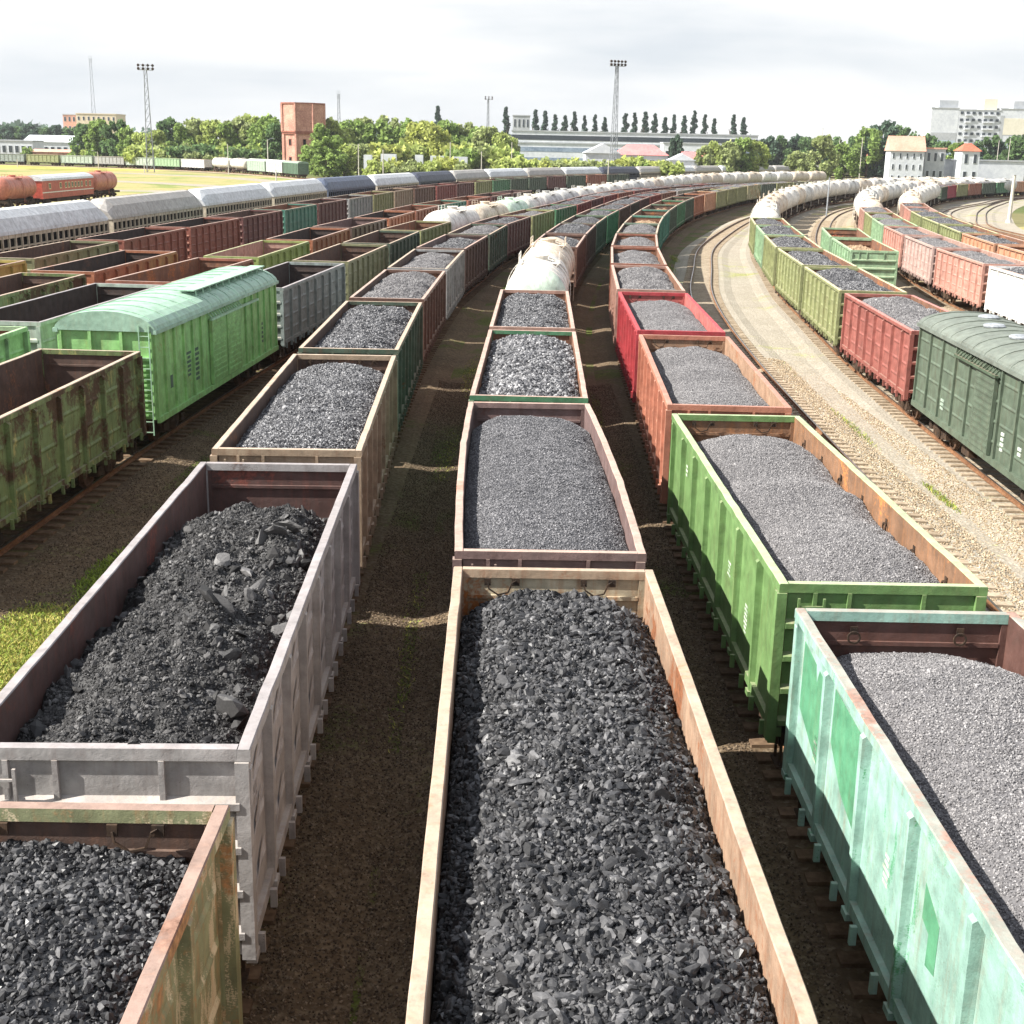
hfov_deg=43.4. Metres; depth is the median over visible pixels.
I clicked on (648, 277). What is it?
coal heap
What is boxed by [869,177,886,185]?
tank wagon
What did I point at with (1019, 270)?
coal heap
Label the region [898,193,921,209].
tank wagon
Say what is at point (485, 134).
deciduous tree
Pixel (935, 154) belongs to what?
window
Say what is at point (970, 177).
tank wagon
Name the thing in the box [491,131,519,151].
deciduous tree
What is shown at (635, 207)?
gondola wagon
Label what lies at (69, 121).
pink block
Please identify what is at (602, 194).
coal heap
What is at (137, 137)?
deciduous tree
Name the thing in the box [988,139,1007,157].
deciduous tree
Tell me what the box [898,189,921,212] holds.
tank wagon
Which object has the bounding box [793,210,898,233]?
gravel yard
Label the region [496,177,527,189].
gondola wagon
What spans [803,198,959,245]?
railway track
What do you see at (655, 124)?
poplar tree
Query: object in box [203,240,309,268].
gondola wagon
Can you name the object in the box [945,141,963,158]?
deciduous tree
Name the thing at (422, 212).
gondola wagon
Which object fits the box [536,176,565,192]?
gondola wagon
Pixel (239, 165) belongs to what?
tank wagon
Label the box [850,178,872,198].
tank wagon
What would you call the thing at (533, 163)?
shrub
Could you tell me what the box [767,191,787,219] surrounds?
tank wagon
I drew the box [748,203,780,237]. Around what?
tank wagon
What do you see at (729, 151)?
deciduous tree
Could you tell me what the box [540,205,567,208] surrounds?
coal heap
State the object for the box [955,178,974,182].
tank wagon
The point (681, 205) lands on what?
gondola wagon
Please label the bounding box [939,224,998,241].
gondola wagon
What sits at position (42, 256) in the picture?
gondola wagon
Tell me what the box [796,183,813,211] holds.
tank wagon
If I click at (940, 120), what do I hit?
apartment block
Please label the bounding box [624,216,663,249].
gondola wagon
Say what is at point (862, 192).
tank wagon
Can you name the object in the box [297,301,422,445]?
gondola wagon
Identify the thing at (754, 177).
tank wagon
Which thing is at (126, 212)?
covered wagon
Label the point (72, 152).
shrub
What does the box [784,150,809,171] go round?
deciduous tree
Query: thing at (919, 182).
tank wagon
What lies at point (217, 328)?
door
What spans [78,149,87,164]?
shrub
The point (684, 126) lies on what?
poplar tree
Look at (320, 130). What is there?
deciduous tree
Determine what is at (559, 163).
shrub
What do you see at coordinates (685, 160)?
white tent shed
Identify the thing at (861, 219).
gondola wagon
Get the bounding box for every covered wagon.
[0,199,109,252]
[91,190,202,232]
[188,183,271,216]
[259,178,326,205]
[316,175,375,196]
[367,172,418,189]
[412,171,455,184]
[450,169,489,181]
[484,168,527,178]
[523,167,564,176]
[561,167,601,174]
[598,166,639,180]
[636,166,661,178]
[684,166,694,174]
[692,165,721,174]
[719,165,727,172]
[758,165,774,171]
[773,165,794,171]
[829,169,850,176]
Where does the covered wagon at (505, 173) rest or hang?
on the railway track
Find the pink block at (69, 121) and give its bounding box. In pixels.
[62,114,76,128]
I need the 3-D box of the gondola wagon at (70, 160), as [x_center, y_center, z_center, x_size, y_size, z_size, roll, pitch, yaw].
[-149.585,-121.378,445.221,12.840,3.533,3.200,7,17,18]
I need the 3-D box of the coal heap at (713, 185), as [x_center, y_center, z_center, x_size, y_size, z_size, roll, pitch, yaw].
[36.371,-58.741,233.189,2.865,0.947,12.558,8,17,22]
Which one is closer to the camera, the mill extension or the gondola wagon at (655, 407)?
the gondola wagon at (655, 407)
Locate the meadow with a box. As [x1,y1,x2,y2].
[0,168,294,207]
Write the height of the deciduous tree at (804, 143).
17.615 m
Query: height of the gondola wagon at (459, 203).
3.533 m
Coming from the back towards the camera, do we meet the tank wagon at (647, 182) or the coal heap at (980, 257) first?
the tank wagon at (647, 182)
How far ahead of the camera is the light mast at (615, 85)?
409.96 m
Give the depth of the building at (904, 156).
452.83 m
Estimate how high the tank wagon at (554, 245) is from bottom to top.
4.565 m
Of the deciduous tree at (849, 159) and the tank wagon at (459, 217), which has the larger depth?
the deciduous tree at (849, 159)
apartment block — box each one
[922,100,959,154]
[956,99,1001,150]
[997,101,1023,148]
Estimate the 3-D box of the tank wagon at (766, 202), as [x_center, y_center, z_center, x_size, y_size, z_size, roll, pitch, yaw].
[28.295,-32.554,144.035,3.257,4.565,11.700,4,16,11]
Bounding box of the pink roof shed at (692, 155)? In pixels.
[681,152,702,165]
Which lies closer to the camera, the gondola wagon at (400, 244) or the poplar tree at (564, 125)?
the gondola wagon at (400, 244)
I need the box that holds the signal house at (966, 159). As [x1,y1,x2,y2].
[952,143,980,177]
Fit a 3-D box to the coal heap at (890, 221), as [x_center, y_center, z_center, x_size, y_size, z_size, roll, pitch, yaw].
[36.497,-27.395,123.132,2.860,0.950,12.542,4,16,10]
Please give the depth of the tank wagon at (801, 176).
376.50 m
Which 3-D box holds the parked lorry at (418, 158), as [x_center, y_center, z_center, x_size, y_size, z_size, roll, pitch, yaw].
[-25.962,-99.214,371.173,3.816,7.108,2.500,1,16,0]
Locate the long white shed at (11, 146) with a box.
[0,139,43,153]
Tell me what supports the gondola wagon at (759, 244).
on the railway track at (992, 485)
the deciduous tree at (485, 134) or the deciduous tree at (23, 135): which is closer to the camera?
the deciduous tree at (485, 134)
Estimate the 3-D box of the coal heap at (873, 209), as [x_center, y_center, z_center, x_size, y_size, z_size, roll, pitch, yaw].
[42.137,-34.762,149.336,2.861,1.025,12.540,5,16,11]
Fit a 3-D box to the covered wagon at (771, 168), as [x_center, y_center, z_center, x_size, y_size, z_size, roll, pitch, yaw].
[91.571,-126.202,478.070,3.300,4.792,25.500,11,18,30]
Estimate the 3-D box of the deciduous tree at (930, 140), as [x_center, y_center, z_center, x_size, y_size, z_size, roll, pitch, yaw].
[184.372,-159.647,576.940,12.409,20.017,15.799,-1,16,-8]
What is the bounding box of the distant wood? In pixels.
[0,119,850,160]
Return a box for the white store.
[24,135,78,149]
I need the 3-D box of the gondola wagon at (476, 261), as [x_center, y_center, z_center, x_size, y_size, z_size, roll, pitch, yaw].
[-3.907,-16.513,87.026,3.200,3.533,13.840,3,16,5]
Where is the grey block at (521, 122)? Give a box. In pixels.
[512,115,530,129]
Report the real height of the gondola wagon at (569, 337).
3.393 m
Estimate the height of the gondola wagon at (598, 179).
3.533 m
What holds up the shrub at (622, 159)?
on the ground at (473, 346)
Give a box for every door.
[209,315,227,383]
[226,309,241,374]
[968,368,998,454]
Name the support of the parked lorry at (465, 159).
on the ground at (473, 346)
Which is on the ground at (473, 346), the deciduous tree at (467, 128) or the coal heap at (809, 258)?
the deciduous tree at (467, 128)
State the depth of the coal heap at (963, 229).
115.87 m
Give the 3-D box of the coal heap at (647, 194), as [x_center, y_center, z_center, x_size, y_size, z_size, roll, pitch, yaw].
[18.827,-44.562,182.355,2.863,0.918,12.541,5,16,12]
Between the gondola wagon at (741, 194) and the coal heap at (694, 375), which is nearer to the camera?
the coal heap at (694, 375)
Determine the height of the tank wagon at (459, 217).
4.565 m
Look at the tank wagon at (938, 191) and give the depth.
255.25 m
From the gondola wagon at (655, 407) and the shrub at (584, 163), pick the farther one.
the shrub at (584, 163)
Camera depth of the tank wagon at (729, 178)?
326.31 m
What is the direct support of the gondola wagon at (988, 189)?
on the railway track at (938, 206)
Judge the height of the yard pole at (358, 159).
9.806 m
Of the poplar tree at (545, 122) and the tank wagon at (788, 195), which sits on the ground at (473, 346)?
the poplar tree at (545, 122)
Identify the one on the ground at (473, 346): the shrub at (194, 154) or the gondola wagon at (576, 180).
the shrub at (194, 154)
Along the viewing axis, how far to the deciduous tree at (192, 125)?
457.53 m
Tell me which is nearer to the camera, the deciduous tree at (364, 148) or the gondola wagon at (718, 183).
the gondola wagon at (718, 183)
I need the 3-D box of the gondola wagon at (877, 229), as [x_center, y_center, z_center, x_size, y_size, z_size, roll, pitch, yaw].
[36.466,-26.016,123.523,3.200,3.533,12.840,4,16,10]
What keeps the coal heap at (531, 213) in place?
in the gondola wagon at (542, 223)
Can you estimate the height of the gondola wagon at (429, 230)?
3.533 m
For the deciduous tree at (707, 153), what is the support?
on the ground at (473, 346)
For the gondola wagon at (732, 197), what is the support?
on the railway track at (852, 967)
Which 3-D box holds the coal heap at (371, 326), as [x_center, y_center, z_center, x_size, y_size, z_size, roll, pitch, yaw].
[-5.182,-6.583,46.538,2.868,0.842,12.546,1,16,-1]
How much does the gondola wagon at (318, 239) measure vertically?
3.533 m
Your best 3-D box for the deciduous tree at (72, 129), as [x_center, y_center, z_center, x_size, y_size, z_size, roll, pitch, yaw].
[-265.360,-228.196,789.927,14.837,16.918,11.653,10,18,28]
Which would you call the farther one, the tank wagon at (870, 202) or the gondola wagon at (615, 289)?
the tank wagon at (870, 202)
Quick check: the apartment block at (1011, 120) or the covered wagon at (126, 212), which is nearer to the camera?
the covered wagon at (126, 212)
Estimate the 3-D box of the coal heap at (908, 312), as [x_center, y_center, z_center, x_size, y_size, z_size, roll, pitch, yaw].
[16.556,-8.035,53.338,2.861,1.025,12.540,2,16,3]
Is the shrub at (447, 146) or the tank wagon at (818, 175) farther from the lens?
the shrub at (447, 146)
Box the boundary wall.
[943,159,1023,180]
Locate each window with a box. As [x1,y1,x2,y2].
[520,147,748,160]
[933,153,937,161]
[940,153,943,161]
[964,154,967,163]
[973,154,976,163]
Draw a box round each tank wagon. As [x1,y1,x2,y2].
[0,174,39,207]
[86,170,119,198]
[211,157,231,171]
[229,158,248,172]
[423,204,479,231]
[467,200,509,219]
[496,196,528,211]
[506,251,570,293]
[517,193,545,207]
[522,236,574,299]
[536,190,562,204]
[554,187,579,199]
[572,185,594,195]
[587,183,608,192]
[602,182,621,190]
[614,180,633,188]
[626,179,644,187]
[640,178,654,186]
[647,177,663,185]
[659,176,672,184]
[668,175,681,184]
[676,174,691,183]
[687,173,701,183]
[697,173,711,182]
[709,172,722,182]
[719,172,734,183]
[733,171,748,183]
[745,171,762,182]
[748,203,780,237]
[751,199,779,213]
[754,196,780,217]
[759,171,776,182]
[763,193,783,217]
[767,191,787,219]
[775,171,792,181]
[775,188,792,219]
[782,186,799,217]
[788,185,806,214]
[791,171,809,180]
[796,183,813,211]
[805,182,821,208]
[808,170,826,180]
[813,181,829,206]
[826,180,839,203]
[834,179,848,202]
[843,178,859,200]
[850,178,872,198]
[852,191,874,222]
[853,189,875,213]
[853,193,876,227]
[855,197,882,226]
[861,187,878,199]
[867,186,883,201]
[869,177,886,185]
[873,184,888,207]
[879,183,895,207]
[883,177,901,183]
[887,182,901,206]
[894,181,907,204]
[897,191,918,214]
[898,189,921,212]
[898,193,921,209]
[900,176,919,180]
[902,180,916,190]
[909,187,925,202]
[913,180,928,185]
[913,186,928,202]
[917,184,931,205]
[918,176,939,180]
[921,183,935,206]
[925,179,941,184]
[926,182,940,204]
[939,176,958,179]
[939,179,957,183]
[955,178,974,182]
[960,176,980,179]
[973,178,994,196]
[993,178,1017,195]
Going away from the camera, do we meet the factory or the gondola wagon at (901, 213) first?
the gondola wagon at (901, 213)
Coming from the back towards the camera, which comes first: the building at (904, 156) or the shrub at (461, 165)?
the building at (904, 156)
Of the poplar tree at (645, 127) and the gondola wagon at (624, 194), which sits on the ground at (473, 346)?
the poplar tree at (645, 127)
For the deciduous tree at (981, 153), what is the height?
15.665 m
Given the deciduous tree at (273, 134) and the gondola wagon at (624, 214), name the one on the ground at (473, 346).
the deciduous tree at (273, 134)
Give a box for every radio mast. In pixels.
[89,57,95,112]
[337,90,340,121]
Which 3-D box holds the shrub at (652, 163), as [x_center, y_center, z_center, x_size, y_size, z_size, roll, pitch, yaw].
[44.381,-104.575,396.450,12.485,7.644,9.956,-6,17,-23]
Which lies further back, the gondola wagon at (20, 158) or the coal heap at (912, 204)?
the gondola wagon at (20, 158)
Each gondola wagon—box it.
[0,153,26,163]
[0,240,118,272]
[0,260,26,276]
[0,272,86,306]
[0,283,161,350]
[0,326,30,362]
[0,349,146,545]
[0,462,359,994]
[0,801,242,1023]
[26,154,60,164]
[30,250,177,284]
[61,155,94,165]
[76,227,187,261]
[94,156,126,166]
[105,257,253,284]
[126,157,155,168]
[149,217,240,259]
[154,158,183,169]
[181,159,211,170]
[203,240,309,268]
[207,210,282,244]
[210,354,397,568]
[253,204,316,233]
[263,262,345,362]
[266,227,349,253]
[289,199,346,224]
[292,243,387,300]
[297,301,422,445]
[312,218,386,239]
[323,194,372,218]
[342,230,419,266]
[349,269,445,361]
[350,191,393,212]
[354,211,414,226]
[374,188,412,207]
[380,220,450,244]
[385,205,439,220]
[387,249,464,327]
[397,186,435,203]
[405,566,817,1023]
[413,200,466,209]
[416,234,487,298]
[418,183,455,199]
[439,182,473,196]
[442,196,489,205]
[447,224,507,281]
[452,401,646,578]
[459,180,491,194]
[468,330,587,403]
[469,193,511,201]
[471,215,530,264]
[483,179,509,191]
[489,289,574,331]
[491,190,531,197]
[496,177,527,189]
[500,209,554,252]
[516,176,546,192]
[527,204,576,226]
[529,234,585,294]
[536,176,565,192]
[545,223,596,268]
[551,200,590,213]
[555,175,585,188]
[561,215,606,255]
[567,196,603,207]
[576,209,618,248]
[582,193,617,203]
[584,174,606,186]
[591,204,629,229]
[598,190,632,197]
[604,200,639,215]
[605,174,628,182]
[609,233,657,283]
[609,246,666,309]
[609,265,685,345]
[615,292,725,402]
[616,196,649,208]
[616,223,659,247]
[620,188,650,193]
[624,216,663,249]
[629,193,661,203]
[632,209,669,242]
[635,334,791,521]
[638,186,669,190]
[642,204,677,234]
[643,190,675,199]
[652,200,685,231]
[658,188,693,194]
[659,185,689,188]
[663,197,694,225]
[666,413,987,768]
[672,194,704,221]
[677,183,708,186]
[678,187,710,190]
[684,191,715,217]
[695,182,728,184]
[700,189,727,213]
[712,187,736,209]
[723,185,746,206]
[737,184,760,204]
[748,217,790,259]
[754,225,804,268]
[756,183,775,200]
[762,235,822,296]
[768,182,792,190]
[775,248,857,323]
[781,608,1023,1023]
[785,181,810,185]
[801,267,906,360]
[820,227,871,251]
[831,238,898,285]
[840,293,948,419]
[858,207,892,230]
[863,212,902,236]
[871,218,917,242]
[882,226,941,276]
[899,202,928,217]
[901,235,978,295]
[903,206,938,221]
[910,211,951,226]
[921,217,972,233]
[933,248,1023,313]
[936,186,947,204]
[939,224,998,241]
[942,184,956,202]
[945,184,968,200]
[956,183,981,198]
[961,233,1023,252]
[972,182,996,197]
[984,265,1023,324]
[987,182,1010,196]
[997,245,1023,260]
[1014,181,1023,194]
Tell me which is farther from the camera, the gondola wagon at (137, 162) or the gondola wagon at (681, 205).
the gondola wagon at (137, 162)
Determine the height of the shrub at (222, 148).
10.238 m
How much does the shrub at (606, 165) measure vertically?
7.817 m
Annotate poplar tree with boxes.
[434,105,441,124]
[501,106,511,135]
[531,109,539,129]
[540,110,547,130]
[551,114,559,130]
[560,115,567,130]
[570,111,578,130]
[582,115,587,130]
[592,114,598,131]
[600,117,607,131]
[620,113,629,131]
[630,112,637,131]
[640,111,649,132]
[649,113,658,132]
[661,117,669,132]
[670,114,676,132]
[680,115,687,132]
[689,110,697,133]
[700,114,708,133]
[711,118,717,133]
[729,114,737,134]
[739,117,748,134]
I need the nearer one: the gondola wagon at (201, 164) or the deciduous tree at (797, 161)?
the gondola wagon at (201, 164)
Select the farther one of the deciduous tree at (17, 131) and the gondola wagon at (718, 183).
the deciduous tree at (17, 131)
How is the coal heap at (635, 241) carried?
in the gondola wagon at (622, 236)
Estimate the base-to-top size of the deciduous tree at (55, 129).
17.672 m
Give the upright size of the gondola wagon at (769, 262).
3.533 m
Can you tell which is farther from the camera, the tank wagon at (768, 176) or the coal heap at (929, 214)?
the tank wagon at (768, 176)
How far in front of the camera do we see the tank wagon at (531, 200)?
147.77 m
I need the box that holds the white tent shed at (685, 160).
[667,154,695,165]
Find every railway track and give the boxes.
[0,164,308,179]
[0,328,314,621]
[240,251,527,1023]
[357,201,755,1023]
[592,201,896,1023]
[673,201,1023,619]
[740,199,1023,565]
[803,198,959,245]
[846,195,1023,314]
[931,195,1019,210]
[939,198,1023,240]
[966,198,1023,238]
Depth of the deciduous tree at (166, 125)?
497.32 m
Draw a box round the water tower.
[280,102,325,160]
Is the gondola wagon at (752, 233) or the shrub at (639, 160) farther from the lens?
the shrub at (639, 160)
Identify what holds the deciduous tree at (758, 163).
on the ground at (473, 346)
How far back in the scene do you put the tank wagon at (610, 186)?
204.78 m
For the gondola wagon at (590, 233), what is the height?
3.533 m
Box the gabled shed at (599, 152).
[582,144,621,164]
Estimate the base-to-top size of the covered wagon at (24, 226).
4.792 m
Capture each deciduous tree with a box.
[0,124,14,139]
[9,126,27,139]
[20,122,38,137]
[20,132,26,139]
[37,127,52,134]
[45,124,61,134]
[59,126,73,135]
[68,123,87,152]
[69,126,75,135]
[81,118,112,165]
[98,119,126,156]
[116,125,137,166]
[131,132,153,146]
[141,129,168,146]
[156,116,182,145]
[165,123,196,147]
[182,117,206,143]
[196,119,228,145]
[208,122,243,146]
[223,115,251,146]
[235,113,259,146]
[244,113,281,145]
[260,123,281,159]
[298,122,342,176]
[310,135,349,176]
[326,117,356,144]
[337,144,356,175]
[339,119,367,144]
[350,143,369,175]
[354,116,376,140]
[362,118,397,147]
[376,115,401,127]
[392,117,421,142]
[399,120,434,144]
[420,123,453,158]
[437,119,460,144]
[457,122,476,146]
[458,126,479,145]
[468,125,498,147]
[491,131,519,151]
[496,134,520,152]
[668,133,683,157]
[693,144,715,165]
[700,140,724,165]
[715,139,741,172]
[733,137,756,172]
[741,139,770,171]
[758,135,780,165]
[767,135,794,164]
[783,133,802,153]
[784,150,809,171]
[798,136,823,162]
[806,134,840,179]
[822,136,842,160]
[833,141,860,179]
[845,136,865,164]
[850,126,884,178]
[862,119,899,178]
[896,124,919,135]
[925,132,939,147]
[932,140,952,157]
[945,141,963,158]
[973,143,983,159]
[974,134,1001,159]
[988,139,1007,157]
[1000,134,1023,180]
[1007,140,1023,159]
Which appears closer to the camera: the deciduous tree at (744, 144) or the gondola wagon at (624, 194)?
the gondola wagon at (624, 194)
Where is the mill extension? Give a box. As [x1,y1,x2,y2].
[922,147,946,177]
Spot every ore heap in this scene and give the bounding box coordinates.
[634,220,657,223]
[847,244,874,250]
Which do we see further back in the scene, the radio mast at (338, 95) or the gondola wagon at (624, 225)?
the radio mast at (338, 95)
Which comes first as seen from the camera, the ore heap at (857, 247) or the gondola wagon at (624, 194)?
the ore heap at (857, 247)
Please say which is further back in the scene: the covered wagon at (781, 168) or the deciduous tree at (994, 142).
the deciduous tree at (994, 142)
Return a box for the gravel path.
[728,232,1023,582]
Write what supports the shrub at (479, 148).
on the ground at (473, 346)
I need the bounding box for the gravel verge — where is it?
[938,199,1023,233]
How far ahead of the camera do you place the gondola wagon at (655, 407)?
37.51 m
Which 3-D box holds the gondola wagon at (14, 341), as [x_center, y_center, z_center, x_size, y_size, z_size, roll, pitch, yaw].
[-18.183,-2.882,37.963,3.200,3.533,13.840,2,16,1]
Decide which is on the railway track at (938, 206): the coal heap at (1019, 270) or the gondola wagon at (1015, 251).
the gondola wagon at (1015, 251)
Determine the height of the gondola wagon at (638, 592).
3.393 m
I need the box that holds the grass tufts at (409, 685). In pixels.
[384,355,602,752]
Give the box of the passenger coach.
[28,172,93,203]
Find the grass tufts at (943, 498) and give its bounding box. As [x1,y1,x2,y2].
[669,254,960,514]
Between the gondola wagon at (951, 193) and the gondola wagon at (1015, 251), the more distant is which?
the gondola wagon at (951, 193)
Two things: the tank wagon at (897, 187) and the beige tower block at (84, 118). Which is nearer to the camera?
the tank wagon at (897, 187)
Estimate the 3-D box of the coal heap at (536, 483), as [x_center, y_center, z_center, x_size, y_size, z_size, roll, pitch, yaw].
[0.529,-0.680,27.245,2.986,0.959,12.540,1,16,-1]
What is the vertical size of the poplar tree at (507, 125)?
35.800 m
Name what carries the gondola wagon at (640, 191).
on the railway track at (439, 363)
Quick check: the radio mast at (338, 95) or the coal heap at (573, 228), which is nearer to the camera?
the coal heap at (573, 228)
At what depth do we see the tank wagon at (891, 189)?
238.79 m
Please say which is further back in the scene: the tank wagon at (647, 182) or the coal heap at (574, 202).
the tank wagon at (647, 182)
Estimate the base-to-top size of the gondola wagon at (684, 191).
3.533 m
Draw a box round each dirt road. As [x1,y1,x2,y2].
[0,176,221,186]
[114,189,166,191]
[118,173,278,181]
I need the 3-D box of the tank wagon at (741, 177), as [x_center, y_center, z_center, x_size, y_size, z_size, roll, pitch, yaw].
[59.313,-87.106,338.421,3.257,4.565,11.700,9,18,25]
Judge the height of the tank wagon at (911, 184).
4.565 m
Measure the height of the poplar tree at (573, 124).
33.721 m
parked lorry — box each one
[364,155,371,168]
[381,154,396,161]
[415,155,422,163]
[454,157,467,163]
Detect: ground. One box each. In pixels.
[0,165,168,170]
[1,162,1023,1023]
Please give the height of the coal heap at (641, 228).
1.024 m
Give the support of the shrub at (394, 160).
on the ground at (473, 346)
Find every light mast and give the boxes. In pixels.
[137,64,154,171]
[484,96,492,126]
[609,60,626,162]
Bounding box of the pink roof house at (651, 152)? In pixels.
[618,144,668,160]
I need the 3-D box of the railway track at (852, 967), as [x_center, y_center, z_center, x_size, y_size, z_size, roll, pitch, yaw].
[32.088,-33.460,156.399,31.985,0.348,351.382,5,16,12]
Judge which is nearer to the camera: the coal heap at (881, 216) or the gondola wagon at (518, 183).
the coal heap at (881, 216)
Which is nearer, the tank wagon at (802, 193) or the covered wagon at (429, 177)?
the tank wagon at (802, 193)
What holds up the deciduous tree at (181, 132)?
on the ground at (473, 346)
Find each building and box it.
[31,149,70,154]
[660,142,720,161]
[883,136,925,177]
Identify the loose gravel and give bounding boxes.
[0,401,248,671]
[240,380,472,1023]
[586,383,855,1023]
[749,357,1023,618]
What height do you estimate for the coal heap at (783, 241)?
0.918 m
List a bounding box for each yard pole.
[358,144,358,174]
[826,178,829,215]
[1005,175,1015,222]
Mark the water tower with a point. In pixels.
(299, 120)
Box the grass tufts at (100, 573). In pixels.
[67,543,128,605]
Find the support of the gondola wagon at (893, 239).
on the railway track at (910, 287)
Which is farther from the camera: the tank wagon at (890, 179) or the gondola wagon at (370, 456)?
the tank wagon at (890, 179)
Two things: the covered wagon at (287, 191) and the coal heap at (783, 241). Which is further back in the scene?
the covered wagon at (287, 191)
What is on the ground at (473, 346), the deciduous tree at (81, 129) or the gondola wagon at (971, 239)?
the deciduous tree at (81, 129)
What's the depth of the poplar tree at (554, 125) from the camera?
851.78 m
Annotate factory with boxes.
[511,130,758,160]
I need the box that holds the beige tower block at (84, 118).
[75,113,125,136]
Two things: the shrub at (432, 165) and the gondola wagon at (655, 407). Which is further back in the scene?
the shrub at (432, 165)
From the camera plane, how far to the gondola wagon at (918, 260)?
96.59 m
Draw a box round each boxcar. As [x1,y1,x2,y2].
[52,265,278,441]
[247,158,268,174]
[266,159,286,175]
[283,160,308,177]
[911,311,1023,500]
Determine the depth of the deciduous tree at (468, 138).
439.64 m
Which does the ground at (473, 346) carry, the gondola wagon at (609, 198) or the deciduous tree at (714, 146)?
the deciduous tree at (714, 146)
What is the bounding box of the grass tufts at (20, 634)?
[0,600,76,690]
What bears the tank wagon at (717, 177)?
on the railway track at (33, 536)
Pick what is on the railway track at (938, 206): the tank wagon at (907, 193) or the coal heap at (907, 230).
the tank wagon at (907, 193)
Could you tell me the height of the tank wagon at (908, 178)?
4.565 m
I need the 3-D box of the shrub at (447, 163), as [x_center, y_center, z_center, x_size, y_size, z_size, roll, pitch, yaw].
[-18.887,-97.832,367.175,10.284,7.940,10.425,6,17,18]
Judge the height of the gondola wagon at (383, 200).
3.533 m
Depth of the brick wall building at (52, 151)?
540.70 m
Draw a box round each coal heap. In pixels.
[0,838,189,1023]
[16,501,328,743]
[235,362,383,449]
[314,304,412,348]
[362,271,436,298]
[402,252,454,267]
[430,588,774,1023]
[432,237,475,247]
[459,225,498,233]
[464,415,628,550]
[479,334,579,396]
[486,217,519,223]
[496,292,568,327]
[518,211,542,215]
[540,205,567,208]
[552,223,590,232]
[556,235,578,246]
[561,200,583,203]
[571,217,599,222]
[575,196,595,199]
[586,210,612,215]
[588,192,611,195]
[598,204,624,208]
[606,190,624,192]
[611,199,634,203]
[613,250,659,263]
[616,236,654,245]
[616,266,674,289]
[622,223,656,233]
[627,197,641,199]
[628,300,706,330]
[635,193,653,195]
[651,346,768,405]
[696,434,939,582]
[703,185,723,186]
[755,218,783,224]
[761,225,796,234]
[770,236,813,247]
[787,251,841,265]
[816,268,893,291]
[837,651,1023,952]
[862,296,939,330]
[863,207,886,211]
[871,214,892,217]
[879,218,909,225]
[893,227,927,234]
[904,203,923,206]
[910,208,927,210]
[917,211,941,216]
[917,237,959,246]
[930,217,962,223]
[950,226,984,232]
[952,251,1014,263]
[976,235,1018,243]
[1005,267,1023,274]
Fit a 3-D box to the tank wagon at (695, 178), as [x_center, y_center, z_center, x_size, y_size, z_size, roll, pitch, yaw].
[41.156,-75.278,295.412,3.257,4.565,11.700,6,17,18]
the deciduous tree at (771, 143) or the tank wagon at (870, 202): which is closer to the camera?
the tank wagon at (870, 202)
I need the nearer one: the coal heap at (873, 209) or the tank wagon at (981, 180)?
the coal heap at (873, 209)
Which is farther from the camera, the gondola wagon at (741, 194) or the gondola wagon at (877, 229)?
the gondola wagon at (741, 194)
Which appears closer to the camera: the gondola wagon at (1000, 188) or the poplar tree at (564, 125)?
the gondola wagon at (1000, 188)
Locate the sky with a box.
[0,0,1023,143]
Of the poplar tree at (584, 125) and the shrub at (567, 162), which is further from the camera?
the poplar tree at (584, 125)
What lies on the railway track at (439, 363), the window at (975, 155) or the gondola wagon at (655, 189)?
the gondola wagon at (655, 189)
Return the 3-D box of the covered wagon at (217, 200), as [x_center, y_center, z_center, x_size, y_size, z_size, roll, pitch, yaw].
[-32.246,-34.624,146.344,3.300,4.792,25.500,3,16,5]
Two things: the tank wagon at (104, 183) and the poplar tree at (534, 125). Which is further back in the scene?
the poplar tree at (534, 125)
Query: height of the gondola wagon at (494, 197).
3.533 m
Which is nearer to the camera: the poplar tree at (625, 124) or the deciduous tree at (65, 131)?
the deciduous tree at (65, 131)
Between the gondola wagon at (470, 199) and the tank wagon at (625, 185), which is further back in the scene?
the tank wagon at (625, 185)
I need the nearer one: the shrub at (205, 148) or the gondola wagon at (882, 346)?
the gondola wagon at (882, 346)
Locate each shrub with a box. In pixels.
[20,146,33,153]
[67,145,82,164]
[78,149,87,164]
[122,142,155,167]
[154,146,178,169]
[159,143,200,169]
[162,144,203,169]
[194,143,224,156]
[195,150,219,169]
[212,142,235,170]
[224,146,262,158]
[234,142,265,158]
[246,142,266,158]
[361,158,390,175]
[365,142,412,162]
[387,156,402,168]
[388,159,418,173]
[394,139,426,163]
[416,160,441,171]
[422,140,458,160]
[427,142,471,155]
[433,154,458,170]
[442,146,482,168]
[453,160,471,169]
[460,141,473,149]
[472,141,492,168]
[480,140,515,168]
[491,145,523,157]
[496,155,532,168]
[528,159,538,167]
[533,156,566,167]
[538,160,556,167]
[563,157,578,166]
[567,159,597,166]
[595,159,623,166]
[610,155,637,166]
[622,155,649,166]
[638,157,667,168]
[648,160,668,176]
[655,160,684,176]
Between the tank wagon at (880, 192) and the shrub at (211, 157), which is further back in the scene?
the shrub at (211, 157)
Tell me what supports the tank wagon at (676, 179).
on the railway track at (33, 536)
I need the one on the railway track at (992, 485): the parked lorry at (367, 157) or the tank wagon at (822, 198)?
the tank wagon at (822, 198)
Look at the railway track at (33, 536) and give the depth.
36.85 m
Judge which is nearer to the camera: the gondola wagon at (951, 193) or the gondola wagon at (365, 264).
the gondola wagon at (365, 264)
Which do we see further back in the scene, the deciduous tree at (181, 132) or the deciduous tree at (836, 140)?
the deciduous tree at (836, 140)

